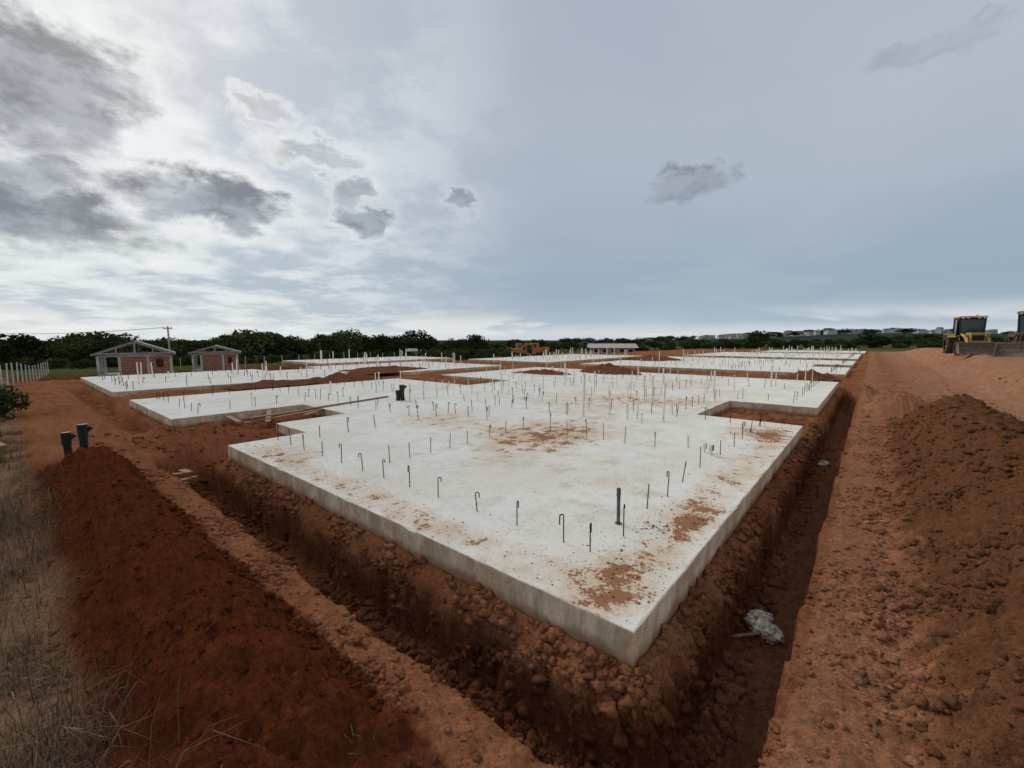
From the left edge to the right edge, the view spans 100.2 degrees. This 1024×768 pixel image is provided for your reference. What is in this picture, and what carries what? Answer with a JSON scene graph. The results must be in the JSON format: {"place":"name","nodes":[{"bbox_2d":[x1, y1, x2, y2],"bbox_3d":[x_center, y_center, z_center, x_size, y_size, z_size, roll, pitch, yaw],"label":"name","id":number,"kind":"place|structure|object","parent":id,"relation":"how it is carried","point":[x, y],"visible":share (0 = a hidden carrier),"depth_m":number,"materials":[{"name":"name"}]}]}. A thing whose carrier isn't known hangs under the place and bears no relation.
{"place":"outdoors","nodes":[
{"label":"outdoors","id":0,"kind":"place"},
{"bbox_2d":[0,428,131,767],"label":"dry grass","id":1,"kind":"structure","parent":0,"point":[16,447],"depth_m":3.17,"materials":[{"name":"beige plant"}]},
{"bbox_2d":[0,333,1023,767],"bbox_3d":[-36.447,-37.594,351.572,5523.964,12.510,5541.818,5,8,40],"label":"ground","id":2,"kind":"structure","parent":0,"point":[64,399],"depth_m":3.52,"materials":[{"name":"red soil"}]},
{"bbox_2d":[0,413,20,469],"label":"green weeds","id":3,"kind":"object","parent":2,"relation":"on","point":[2,456],"visible":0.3,"depth_m":8.10,"materials":[{"name":"green plant"}]},
{"bbox_2d":[0,384,32,420],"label":"green shrub","id":4,"kind":"object","parent":2,"relation":"on","point":[7,398],"visible":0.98,"depth_m":12.13,"materials":[{"name":"green plant"}]},
{"bbox_2d":[0,361,48,387],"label":"concrete post fence","id":5,"kind":"object","parent":2,"relation":"on","point":[25,372],"visible":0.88,"depth_m":24.90,"materials":[{"name":"grey concrete"}]},
{"bbox_2d":[0,333,58,362],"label":"broadleaf tree","id":6,"kind":"object","parent":2,"relation":"on","point":[29,344],"visible":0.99,"depth_m":63.32,"materials":[{"name":"green plant"}]},
{"bbox_2d":[60,432,76,454],"bbox_3d":[-8.079,1.227,7.818,0.147,0.703,0.209,19,20,73],"label":"black sewer pipe","id":7,"kind":"object","parent":2,"relation":"on","point":[66,439],"visible":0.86,"depth_m":7.76,"materials":[{"name":"plastic"}]},
{"bbox_2d":[76,423,92,447],"bbox_3d":[-7.436,1.061,7.477,0.147,0.731,0.210,19,20,73],"label":"black sewer pipe","id":8,"kind":"object","parent":2,"relation":"on","point":[83,430],"visible":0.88,"depth_m":7.41,"materials":[{"name":"plastic"}]},
{"bbox_2d":[0,442,197,480],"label":"timber planks","id":9,"kind":"object","parent":2,"relation":"on","point":[184,471],"visible":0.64,"depth_m":7.90,"materials":[{"name":"brown wood"}]},
{"bbox_2d":[44,326,171,349],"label":"utility pole","id":10,"kind":"object","parent":2,"relation":"on","point":[168,328],"visible":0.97,"depth_m":44.80,"materials":[{"name":"grey concrete"}]},
{"bbox_2d":[0,451,264,767],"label":"dead weed stems","id":11,"kind":"object","parent":2,"relation":"on","point":[56,737],"visible":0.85,"depth_m":2.46,"materials":[{"name":"beige plant"}]},
{"bbox_2d":[101,371,174,375],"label":"floor slab","id":12,"kind":"structure","parent":2,"relation":"on","point":[110,374],"depth_m":34.05,"materials":[{"name":"grey concrete"}]},
{"bbox_2d":[96,356,173,375],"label":"columns","id":13,"kind":"structure","parent":12,"relation":"on","point":[100,364],"depth_m":33.73,"materials":[{"name":"grey concrete"}]},
{"bbox_2d":[120,356,170,374],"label":"brick walls","id":14,"kind":"structure","parent":12,"relation":"on","point":[128,365],"depth_m":33.71,"materials":[{"name":"red brick"}]},
{"bbox_2d":[95,354,172,356],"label":"ring beam","id":15,"kind":"structure","parent":14,"relation":"on","point":[128,355],"depth_m":33.19,"materials":[{"name":"grey concrete"}]},
{"bbox_2d":[90,342,174,355],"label":"roof trusses","id":16,"kind":"object","parent":15,"relation":"on","point":[108,352],"visible":0.84,"depth_m":33.72,"materials":[{"name":"grey wood"}]},
{"bbox_2d":[90,341,175,354],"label":"roof","id":17,"kind":"structure","parent":16,"relation":"on","point":[154,346],"depth_m":33.85,"materials":[{"name":"grey metal"}]},
{"bbox_2d":[44,680,374,757],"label":"green weeds","id":18,"kind":"object","parent":2,"relation":"on","point":[137,690],"visible":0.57,"depth_m":2.42,"materials":[{"name":"green plant"}]},
{"bbox_2d":[192,368,239,371],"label":"floor slab","id":19,"kind":"structure","parent":2,"relation":"on","point":[198,370],"depth_m":38.51,"materials":[{"name":"grey concrete"}]},
{"bbox_2d":[191,355,238,370],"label":"columns","id":20,"kind":"structure","parent":19,"relation":"on","point":[194,363],"depth_m":38.96,"materials":[{"name":"grey concrete"}]},
{"bbox_2d":[201,355,238,370],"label":"brick walls","id":21,"kind":"structure","parent":19,"relation":"on","point":[210,362],"depth_m":38.76,"materials":[{"name":"red brick"}]},
{"bbox_2d":[191,353,238,354],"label":"ring beam","id":22,"kind":"structure","parent":21,"relation":"on","point":[214,353],"depth_m":38.56,"materials":[{"name":"grey concrete"}]},
{"bbox_2d":[187,346,240,353],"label":"roof trusses","id":23,"kind":"object","parent":22,"relation":"on","point":[204,350],"visible":0.88,"depth_m":38.65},
{"bbox_2d":[188,345,240,352],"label":"roof","id":24,"kind":"structure","parent":23,"relation":"on","point":[219,346],"depth_m":38.82,"materials":[{"name":"grey metal"}]},
{"bbox_2d":[218,380,317,389],"bbox_3d":[-10.983,-0.092,19.557,2.300,0.243,3.680,5,8,40],"label":"dirt pile","id":25,"kind":"object","parent":2,"relation":"on","point":[263,384],"visible":0.94,"depth_m":19.00,"materials":[{"name":"red soil"}]},
{"bbox_2d":[80,361,501,396],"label":"concrete foundation slab","id":26,"kind":"structure","parent":2,"relation":"on","point":[107,386],"depth_m":22.95,"materials":[{"name":"grey concrete"}]},
{"bbox_2d":[118,352,460,383],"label":"pvc conduit stubs","id":27,"kind":"object","parent":26,"relation":"on","point":[377,363],"visible":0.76,"depth_m":24.41,"materials":[{"name":"white plastic"}]},
{"bbox_2d":[97,359,491,388],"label":"rebar starter bars","id":28,"kind":"object","parent":26,"relation":"on","point":[244,372],"visible":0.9,"depth_m":23.65,"materials":[{"name":"grey metal"}]},
{"bbox_2d":[339,365,427,374],"bbox_3d":[-8.544,-1.095,28.944,4.600,0.319,6.900,5,8,40],"label":"dirt pile","id":29,"kind":"object","parent":26,"relation":"on","point":[377,369],"visible":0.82,"depth_m":27.60,"materials":[{"name":"red soil"}]},
{"bbox_2d":[315,334,327,357],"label":"palm tree","id":30,"kind":"object","parent":2,"relation":"on","point":[320,336],"visible":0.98,"depth_m":63.69,"materials":[{"name":"green plant"}]},
{"bbox_2d":[301,372,391,384],"bbox_3d":[-8.709,-0.430,21.934,2.760,0.430,4.140,5,8,40],"label":"dirt pile","id":31,"kind":"object","parent":2,"relation":"on","point":[343,377],"visible":0.92,"depth_m":21.25,"materials":[{"name":"red soil"}]},
{"bbox_2d":[340,331,354,349],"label":"palm tree","id":32,"kind":"object","parent":2,"relation":"on","point":[347,333],"visible":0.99,"depth_m":63.63,"materials":[{"name":"green plant"}]},
{"bbox_2d":[180,349,525,370],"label":"concrete post fence","id":33,"kind":"object","parent":2,"relation":"on","point":[298,357],"visible":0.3,"depth_m":47.90,"materials":[{"name":"white concrete"}]},
{"bbox_2d":[355,334,367,351],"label":"palm tree","id":34,"kind":"object","parent":2,"relation":"on","point":[360,336],"visible":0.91,"depth_m":67.57,"materials":[{"name":"green plant"}]},
{"bbox_2d":[282,356,452,368],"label":"concrete foundation slab","id":35,"kind":"structure","parent":2,"relation":"on","point":[302,363],"depth_m":41.98,"materials":[{"name":"white concrete"}]},
{"bbox_2d":[292,353,429,362],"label":"rebar starter bars","id":36,"kind":"object","parent":35,"relation":"on","point":[355,356],"visible":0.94,"depth_m":42.94,"materials":[{"name":"metal"}]},
{"bbox_2d":[320,348,406,360],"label":"pvc conduit stubs","id":37,"kind":"object","parent":35,"relation":"on","point":[349,355],"visible":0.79,"depth_m":42.46,"materials":[{"name":"white plastic"}]},
{"bbox_2d":[407,348,425,353],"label":"shed","id":38,"kind":"structure","parent":2,"relation":"on","point":[413,350],"depth_m":66.92,"materials":[{"name":"grey concrete"}]},
{"bbox_2d":[129,367,838,668],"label":"concrete foundation slab","id":39,"kind":"structure","parent":2,"relation":"on","point":[500,471],"depth_m":6.63,"materials":[{"name":"white concrete"}]},
{"bbox_2d":[224,408,324,423],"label":"timber planks","id":40,"kind":"object","parent":39,"relation":"on","point":[268,415],"visible":0.79,"depth_m":11.47,"materials":[{"name":"brown wood"}]},
{"bbox_2d":[304,396,388,409],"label":"timber planks","id":41,"kind":"object","parent":39,"relation":"on","point":[344,403],"visible":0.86,"depth_m":13.29,"materials":[{"name":"brown wood"}]},
{"bbox_2d":[396,390,399,400],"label":"black sewer pipe","id":42,"kind":"object","parent":39,"relation":"on","point":[397,395],"visible":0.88,"depth_m":14.17,"materials":[{"name":"plastic"}]},
{"bbox_2d":[399,385,406,400],"bbox_3d":[-3.622,0.363,14.239,0.184,0.675,0.256,18,19,72],"label":"black sewer pipe","id":43,"kind":"object","parent":39,"relation":"on","point":[402,390],"visible":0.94,"depth_m":14.17,"materials":[{"name":"plastic"}]},
{"bbox_2d":[159,363,819,551],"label":"rebar starter bars","id":44,"kind":"object","parent":39,"relation":"on","point":[517,503],"visible":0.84,"depth_m":10.72,"materials":[{"name":"grey metal"}]},
{"bbox_2d":[247,416,793,620],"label":"soil crumbs","id":45,"kind":"object","parent":39,"relation":"on","point":[615,535],"visible":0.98,"depth_m":4.52,"materials":[{"name":"brown soil"}]},
{"bbox_2d":[512,369,570,374],"bbox_3d":[1.880,-0.775,25.827,4.370,0.319,2.760,5,8,40],"label":"dirt pile","id":46,"kind":"object","parent":39,"relation":"on","point":[544,372],"visible":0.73,"depth_m":25.30,"materials":[{"name":"red soil"}]},
{"bbox_2d":[582,374,585,416],"bbox_3d":[1.883,0.307,11.238,0.102,1.151,0.094,5,8,40],"label":"pvc pipe","id":47,"kind":"object","parent":39,"relation":"on","point":[584,376],"visible":0.88,"depth_m":11.20,"materials":[{"name":"white plastic"}]},
{"bbox_2d":[375,363,812,418],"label":"pvc conduit stubs","id":48,"kind":"object","parent":39,"relation":"on","point":[616,383],"visible":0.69,"depth_m":18.20,"materials":[{"name":"white plastic"}]},
{"bbox_2d":[608,390,610,414],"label":"pvc pipe","id":49,"kind":"object","parent":39,"relation":"on","point":[609,402],"visible":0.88,"depth_m":11.52,"materials":[{"name":"white plastic"}]},
{"bbox_2d":[580,363,641,374],"bbox_3d":[5.889,-0.975,26.230,4.600,0.634,2.990,5,8,40],"label":"dirt pile","id":50,"kind":"object","parent":39,"relation":"on","point":[608,368],"visible":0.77,"depth_m":25.54,"materials":[{"name":"red soil"}]},
{"bbox_2d":[615,488,621,524],"bbox_3d":[1.164,1.345,4.668,0.072,0.430,0.069,5,8,40],"label":"steel sleeve pipe","id":51,"kind":"object","parent":39,"relation":"on","point":[617,522],"visible":0.87,"depth_m":4.65,"materials":[{"name":"grey metal"}]},
{"bbox_2d":[643,376,645,401],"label":"pvc pipe","id":52,"kind":"object","parent":39,"relation":"on","point":[644,377],"visible":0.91,"depth_m":13.77,"materials":[{"name":"white plastic"}]},
{"bbox_2d":[651,376,653,402],"bbox_3d":[4.535,0.182,13.778,0.114,0.881,0.108,5,8,40],"label":"pvc pipe","id":53,"kind":"object","parent":39,"relation":"on","point":[652,389],"visible":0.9,"depth_m":13.76,"materials":[{"name":"white plastic"}]},
{"bbox_2d":[661,382,666,421],"bbox_3d":[3.724,0.455,10.489,0.084,1.011,0.081,5,8,40],"label":"pvc pipe","id":54,"kind":"object","parent":39,"relation":"on","point":[664,401],"visible":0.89,"depth_m":10.47,"materials":[{"name":"white plastic"}]},
{"bbox_2d":[713,370,715,390],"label":"pvc pipe","id":55,"kind":"object","parent":39,"relation":"on","point":[714,380],"visible":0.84,"depth_m":17.00,"materials":[{"name":"white plastic"}]},
{"bbox_2d":[769,366,772,386],"bbox_3d":[11.125,-0.312,18.339,0.114,0.931,0.108,5,8,40],"label":"pvc pipe","id":56,"kind":"object","parent":39,"relation":"on","point":[771,376],"visible":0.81,"depth_m":18.31,"materials":[{"name":"white plastic"}]},
{"bbox_2d":[0,328,1014,369],"bbox_3d":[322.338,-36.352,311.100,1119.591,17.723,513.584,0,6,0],"label":"distant tree row","id":57,"kind":"object","parent":2,"relation":"on","point":[335,343],"visible":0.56,"depth_m":81.10,"materials":[{"name":"green plant"}]},
{"bbox_2d":[56,332,97,361],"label":"broadleaf tree","id":58,"kind":"object","parent":57,"relation":"on","point":[79,356],"visible":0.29,"depth_m":66.45,"materials":[{"name":"green plant"}]},
{"bbox_2d":[67,330,139,365],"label":"broadleaf tree","id":59,"kind":"object","parent":57,"relation":"on","point":[98,346],"visible":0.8,"depth_m":63.18,"materials":[{"name":"green plant"}]},
{"bbox_2d":[153,337,176,346],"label":"broadleaf tree","id":60,"kind":"object","parent":57,"relation":"on","point":[160,342],"visible":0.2,"depth_m":73.99,"materials":[{"name":"green plant"}]},
{"bbox_2d":[230,328,274,359],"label":"broadleaf tree","id":61,"kind":"object","parent":57,"relation":"on","point":[247,338],"visible":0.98,"depth_m":68.76,"materials":[{"name":"green plant"}]},
{"bbox_2d":[264,334,290,359],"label":"broadleaf tree","id":62,"kind":"object","parent":57,"relation":"on","point":[278,341],"visible":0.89,"depth_m":71.38,"materials":[{"name":"green plant"}]},
{"bbox_2d":[355,333,390,353],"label":"broadleaf tree","id":63,"kind":"object","parent":57,"relation":"on","point":[378,342],"visible":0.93,"depth_m":66.90,"materials":[{"name":"green plant"}]},
{"bbox_2d":[400,329,432,351],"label":"broadleaf tree","id":64,"kind":"object","parent":57,"relation":"on","point":[421,340],"visible":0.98,"depth_m":65.09,"materials":[{"name":"green plant"}]},
{"bbox_2d":[466,334,486,349],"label":"broadleaf tree","id":65,"kind":"object","parent":57,"relation":"on","point":[475,339],"visible":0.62,"depth_m":83.80,"materials":[{"name":"green plant"}]},
{"bbox_2d":[746,330,769,342],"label":"broadleaf tree","id":66,"kind":"object","parent":57,"relation":"on","point":[760,336],"visible":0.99,"depth_m":113.66,"materials":[{"name":"green plant"}]},
{"bbox_2d":[858,331,876,341],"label":"broadleaf tree","id":67,"kind":"object","parent":57,"relation":"on","point":[868,337],"visible":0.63,"depth_m":119.17,"materials":[{"name":"green plant"}]},
{"bbox_2d":[0,366,1023,767],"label":"soil clods","id":68,"kind":"object","parent":2,"relation":"on","point":[712,732],"visible":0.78,"depth_m":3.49,"materials":[{"name":"brown soil"}]},
{"bbox_2d":[745,609,774,621],"bbox_3d":[2.525,2.384,4.369,0.289,0.150,0.202,0,-17,4],"label":"crumpled cement sack","id":69,"kind":"object","parent":68,"relation":"on","point":[767,615],"visible":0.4,"depth_m":4.35,"materials":[{"name":"paper"}]},
{"bbox_2d":[743,615,784,644],"bbox_3d":[2.462,2.399,4.167,0.287,0.210,0.414,22,-1,-18],"label":"crumpled cement sack","id":70,"kind":"object","parent":68,"relation":"on","point":[771,633],"visible":0.95,"depth_m":4.12,"materials":[{"name":"paper"}]},
{"bbox_2d":[507,343,535,356],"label":"crawler excavator","id":71,"kind":"object","parent":2,"relation":"on","point":[518,349],"visible":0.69,"depth_m":71.72,"materials":[{"name":"metal"}]},
{"bbox_2d":[523,343,548,354],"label":"crawler excavator","id":72,"kind":"object","parent":2,"relation":"on","point":[538,350],"visible":0.91,"depth_m":77.08,"materials":[{"name":"metal"}]},
{"bbox_2d":[468,354,641,364],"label":"concrete foundation slab","id":73,"kind":"structure","parent":2,"relation":"on","point":[571,358],"depth_m":45.01,"materials":[{"name":"white concrete"}]},
{"bbox_2d":[493,348,626,359],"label":"pvc conduit stubs","id":74,"kind":"object","parent":73,"relation":"on","point":[562,354],"visible":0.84,"depth_m":48.49,"materials":[{"name":"white plastic"}]},
{"bbox_2d":[506,352,635,361],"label":"rebar starter bars","id":75,"kind":"object","parent":73,"relation":"on","point":[566,357],"visible":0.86,"depth_m":51.59,"materials":[{"name":"metal"}]},
{"bbox_2d":[587,344,638,353],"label":"shed","id":76,"kind":"structure","parent":2,"relation":"on","point":[608,348],"depth_m":81.46,"materials":[{"name":"grey concrete"}]},
{"bbox_2d":[580,356,855,378],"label":"concrete foundation slab","id":77,"kind":"structure","parent":2,"relation":"on","point":[760,367],"depth_m":33.75,"materials":[{"name":"white concrete"}]},
{"bbox_2d":[614,355,681,360],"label":"dirt pile","id":78,"kind":"object","parent":77,"relation":"on","point":[649,358],"visible":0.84,"depth_m":42.43,"materials":[{"name":"red soil"}]},
{"bbox_2d":[588,354,846,371],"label":"rebar starter bars","id":79,"kind":"object","parent":77,"relation":"on","point":[836,365],"visible":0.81,"depth_m":35.77,"materials":[{"name":"grey metal"}]},
{"bbox_2d":[620,349,819,368],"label":"pvc conduit stubs","id":80,"kind":"object","parent":77,"relation":"on","point":[731,359],"visible":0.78,"depth_m":37.21,"materials":[{"name":"white plastic"}]},
{"bbox_2d":[733,632,761,637],"bbox_3d":[2.300,2.384,4.079,0.624,0.070,0.028,-1,6,-13],"label":"timber stick","id":81,"kind":"object","parent":2,"relation":"on","point":[746,634],"visible":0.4,"depth_m":4.05,"materials":[{"name":"brown wood"}]},
{"bbox_2d":[685,352,860,360],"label":"concrete foundation slab","id":82,"kind":"structure","parent":2,"relation":"on","point":[809,356],"depth_m":55.30,"materials":[{"name":"grey concrete"}]},
{"bbox_2d":[692,350,856,357],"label":"rebar starter bars","id":83,"kind":"object","parent":82,"relation":"on","point":[851,355],"visible":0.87,"depth_m":58.10,"materials":[{"name":"metal"}]},
{"bbox_2d":[707,347,851,356],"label":"pvc conduit stubs","id":84,"kind":"object","parent":82,"relation":"on","point":[784,352],"visible":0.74,"depth_m":55.93,"materials":[{"name":"white plastic"}]},
{"bbox_2d":[779,369,837,381],"bbox_3d":[16.096,-0.588,23.172,2.300,0.490,4.140,5,8,40],"label":"dirt pile","id":85,"kind":"object","parent":2,"relation":"on","point":[827,377],"visible":0.89,"depth_m":22.42,"materials":[{"name":"red soil"}]},
{"bbox_2d":[760,350,865,354],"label":"concrete foundation slab","id":86,"kind":"structure","parent":2,"relation":"on","point":[825,352],"depth_m":73.61,"materials":[{"name":"grey concrete"}]},
{"bbox_2d":[769,346,855,351],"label":"pvc conduit stubs","id":87,"kind":"object","parent":86,"relation":"on","point":[812,348],"visible":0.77,"depth_m":75.41,"materials":[{"name":"white plastic"}]},
{"bbox_2d":[817,460,829,467],"bbox_3d":[7.034,1.813,9.670,0.374,0.176,0.248,-5,-15,-42],"label":"crumpled cement sack","id":88,"kind":"object","parent":2,"relation":"on","point":[822,463],"visible":0.95,"depth_m":9.61,"materials":[{"name":"paper"}]},
{"bbox_2d":[646,327,1016,341],"bbox_3d":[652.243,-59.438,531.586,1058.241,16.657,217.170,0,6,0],"label":"distant town","id":89,"kind":"object","parent":2,"relation":"on","point":[826,332],"visible":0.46,"depth_m":434.19,"materials":[{"name":"grey concrete"}]},
{"bbox_2d":[914,339,936,347],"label":"broadleaf tree","id":90,"kind":"object","parent":2,"relation":"on","point":[926,344],"visible":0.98,"depth_m":89.26,"materials":[{"name":"green plant"}]},
{"bbox_2d":[942,314,1004,354],"bbox_3d":[33.559,-3.632,31.332,2.300,2.884,6.513,4,7,34],"label":"backhoe loader","id":91,"kind":"object","parent":2,"relation":"on","point":[968,335],"visible":0.98,"depth_m":30.78,"materials":[{"name":"metal"}]},
{"bbox_2d":[993,311,1023,356],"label":"backhoe loader","id":92,"kind":"object","parent":2,"relation":"on","point":[1013,346],"visible":0.98,"depth_m":24.99,"materials":[{"name":"metal"}]},
{"bbox_2d":[0,0,1023,340],"label":"sky","id":93,"kind":"structure","parent":0,"point":[199,169],"materials":[{"name":"grey"}]},
{"bbox_2d":[703,442,706,452],"bbox_3d":[3.448,1.152,7.644,0.059,0.205,0.110,3,7,27],"label":"electrical box","id":94,"kind":"object","parent":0,"point":[704,445],"visible":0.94,"depth_m":7.59,"materials":[{"name":"white plastic"}]},
{"bbox_2d":[709,444,713,455],"bbox_3d":[3.466,1.164,7.432,0.059,0.225,0.110,5,8,41],"label":"electrical box","id":95,"kind":"object","parent":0,"point":[711,448],"visible":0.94,"depth_m":7.40,"materials":[{"name":"white plastic"}]}
]}

